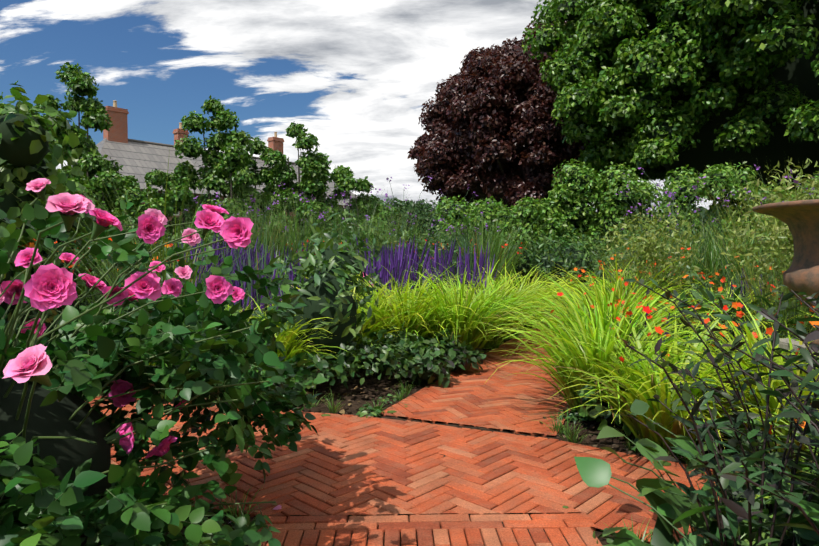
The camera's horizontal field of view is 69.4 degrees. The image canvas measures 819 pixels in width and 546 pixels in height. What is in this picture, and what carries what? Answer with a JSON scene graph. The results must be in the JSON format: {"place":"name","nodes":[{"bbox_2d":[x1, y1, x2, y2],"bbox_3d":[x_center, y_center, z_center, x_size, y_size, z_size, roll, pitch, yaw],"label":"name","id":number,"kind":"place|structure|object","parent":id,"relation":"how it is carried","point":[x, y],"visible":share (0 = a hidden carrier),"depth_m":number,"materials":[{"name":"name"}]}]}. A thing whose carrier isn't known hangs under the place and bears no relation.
{"place":"outdoors","nodes":[
{"label":"outdoors","id":0,"kind":"place"},
{"bbox_2d":[0,62,396,247],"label":"hornbeam row","id":1,"kind":"object","parent":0,"point":[319,168],"depth_m":13.98,"materials":[{"name":"green plant"}]},
{"bbox_2d":[128,139,302,164],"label":"roof ridge","id":2,"kind":"structure","parent":0,"point":[148,142],"depth_m":41.37,"materials":[{"name":"tile"}]},
{"bbox_2d":[115,188,356,241],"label":"flowering plants","id":3,"kind":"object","parent":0,"point":[222,198],"depth_m":39.89,"materials":[{"name":"green plant"}]},
{"bbox_2d":[103,106,128,142],"bbox_3d":[-19.556,-9.630,39.337,0.870,2.600,1.390,2,3,41],"label":"chimney","id":4,"kind":"object","parent":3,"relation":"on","point":[118,131],"visible":0.71,"depth_m":39.08,"materials":[{"name":"brick"}]},
{"bbox_2d":[173,128,188,145],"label":"chimney","id":5,"kind":"object","parent":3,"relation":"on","point":[178,133],"visible":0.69,"depth_m":42.52,"materials":[{"name":"brick"}]},
{"bbox_2d":[68,138,357,205],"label":"house roof","id":6,"kind":"structure","parent":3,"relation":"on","point":[139,161],"depth_m":39.08,"materials":[{"name":"grey tile"}]},
{"bbox_2d":[267,137,283,152],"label":"chimney","id":7,"kind":"object","parent":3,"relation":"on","point":[275,143],"visible":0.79,"depth_m":48.74,"materials":[{"name":"brick"}]},
{"bbox_2d":[124,192,353,246],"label":"flowering plants","id":8,"kind":"object","parent":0,"point":[236,197],"visible":0.02,"depth_m":37.59,"materials":[{"name":"plant"}]},
{"bbox_2d":[0,0,717,210],"label":"sky","id":9,"kind":"structure","parent":0,"point":[359,75],"materials":[{"name":"white"}]},
{"bbox_2d":[98,288,755,545],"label":"bed soil","id":10,"kind":"structure","parent":0,"point":[336,389],"depth_m":3.80,"materials":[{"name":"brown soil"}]},
{"bbox_2d":[0,191,327,545],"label":"rose bush","id":11,"kind":"object","parent":10,"relation":"on","point":[28,507],"depth_m":1.61,"materials":[{"name":"green plant"}]},
{"bbox_2d":[0,187,370,545],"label":"rose canes","id":12,"kind":"object","parent":10,"relation":"on","point":[16,317],"visible":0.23,"depth_m":1.62,"materials":[{"name":"green plant"}]},
{"bbox_2d":[0,178,371,522],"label":"rose blossoms","id":13,"kind":"object","parent":12,"relation":"attached to","point":[49,286],"visible":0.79,"depth_m":1.64,"materials":[{"name":"pink plant"}]},
{"bbox_2d":[0,158,818,435],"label":"bed plants","id":14,"kind":"object","parent":10,"relation":"on","point":[436,357],"depth_m":4.62,"materials":[{"name":"green plant"}]},
{"bbox_2d":[0,150,818,381],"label":"tall grass","id":15,"kind":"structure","parent":10,"relation":"on","point":[709,248],"depth_m":8.63,"materials":[{"name":"green plant"}]},
{"bbox_2d":[113,343,705,543],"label":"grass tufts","id":16,"kind":"object","parent":10,"relation":"on","point":[555,427],"depth_m":3.10,"materials":[{"name":"green plant"}]},
{"bbox_2d":[0,113,818,545],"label":"shrub","id":17,"kind":"object","parent":10,"relation":"on","point":[733,509],"depth_m":1.57,"materials":[{"name":"green plant"}]},
{"bbox_2d":[0,81,113,302],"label":"shrub leaves","id":18,"kind":"object","parent":17,"relation":"on","point":[57,178],"visible":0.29,"depth_m":4.57,"materials":[{"name":"green plant"}]},
{"bbox_2d":[42,168,817,390],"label":"plant stems","id":19,"kind":"object","parent":10,"relation":"on","point":[399,265],"visible":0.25,"depth_m":7.02,"materials":[{"name":"green plant"}]},
{"bbox_2d":[18,164,817,361],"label":"flowers","id":20,"kind":"object","parent":19,"relation":"attached to","point":[740,314],"visible":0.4,"depth_m":4.95,"materials":[{"name":"plant"}]},
{"bbox_2d":[85,396,790,543],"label":"brick path","id":21,"kind":"structure","parent":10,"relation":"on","point":[385,466],"depth_m":2.63,"materials":[{"name":"brick"}]},
{"bbox_2d":[98,390,790,544],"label":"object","id":22,"kind":"object","parent":10,"relation":"on","point":[361,412],"visible":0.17,"depth_m":3.50,"materials":[{"name":"green plant"}]},
{"bbox_2d":[149,249,818,472],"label":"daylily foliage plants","id":23,"kind":"object","parent":10,"relation":"on","point":[487,319],"visible":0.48,"depth_m":3.77,"materials":[{"name":"green plant"}]},
{"bbox_2d":[768,338,817,383],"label":"urn pedestal","id":24,"kind":"object","parent":10,"relation":"on","point":[783,343],"visible":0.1,"depth_m":3.05,"materials":[{"name":"stone"}]},
{"bbox_2d":[752,199,818,344],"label":"garden urn","id":25,"kind":"object","parent":24,"relation":"on","point":[800,218],"visible":0.83,"depth_m":2.90,"materials":[{"name":"stone"}]},
{"bbox_2d":[263,351,670,526],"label":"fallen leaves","id":26,"kind":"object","parent":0,"point":[664,463],"depth_m":2.77,"materials":[{"name":"brown plant"}]},
{"bbox_2d":[379,293,597,436],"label":"brick path","id":27,"kind":"structure","parent":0,"point":[501,398],"depth_m":3.99,"materials":[{"name":"brick"}]},
{"bbox_2d":[407,19,628,222],"bbox_3d":[5.717,-6.416,30.801,11.546,12.722,11.355,0,2,-1],"label":"copper beech tree","id":28,"kind":"object","parent":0,"point":[481,137],"depth_m":26.98,"materials":[{"name":"plant"}]},
{"bbox_2d":[446,37,525,123],"bbox_3d":[4.952,-6.094,31.303,6.688,12.018,6.514,0,2,-1],"label":"tree","id":29,"kind":"object","parent":28,"relation":"attached to","point":[507,43],"depth_m":29.94,"materials":[{"name":"plant"}]},
{"bbox_2d":[431,158,818,257],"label":"hedge","id":30,"kind":"object","parent":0,"point":[727,171],"depth_m":14.80,"materials":[{"name":"green plant"}]},
{"bbox_2d":[584,204,709,248],"bbox_3d":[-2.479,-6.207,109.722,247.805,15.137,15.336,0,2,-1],"label":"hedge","id":31,"kind":"object","parent":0,"point":[703,212],"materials":[{"name":"green plant"}]},
{"bbox_2d":[522,0,818,195],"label":"green tree","id":32,"kind":"object","parent":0,"point":[633,148],"depth_m":20.06,"materials":[{"name":"green plant"}]},
{"label":"ground","id":33,"kind":"structure","parent":0,"visible":0},
{"bbox_2d":[381,197,442,241],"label":"tree","id":34,"kind":"object","parent":33,"relation":"on","point":[398,205],"depth_m":70.49,"materials":[{"name":"green plant"}]},
{"bbox_2d":[257,513,602,545],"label":"brick edging","id":35,"kind":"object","parent":33,"relation":"on","point":[575,529],"visible":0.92,"depth_m":2.10,"materials":[{"name":"brick"}]},
{"bbox_2d":[406,199,474,241],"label":"tree","id":36,"kind":"object","parent":33,"relation":"on","point":[422,203],"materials":[{"name":"green plant"}]}
]}

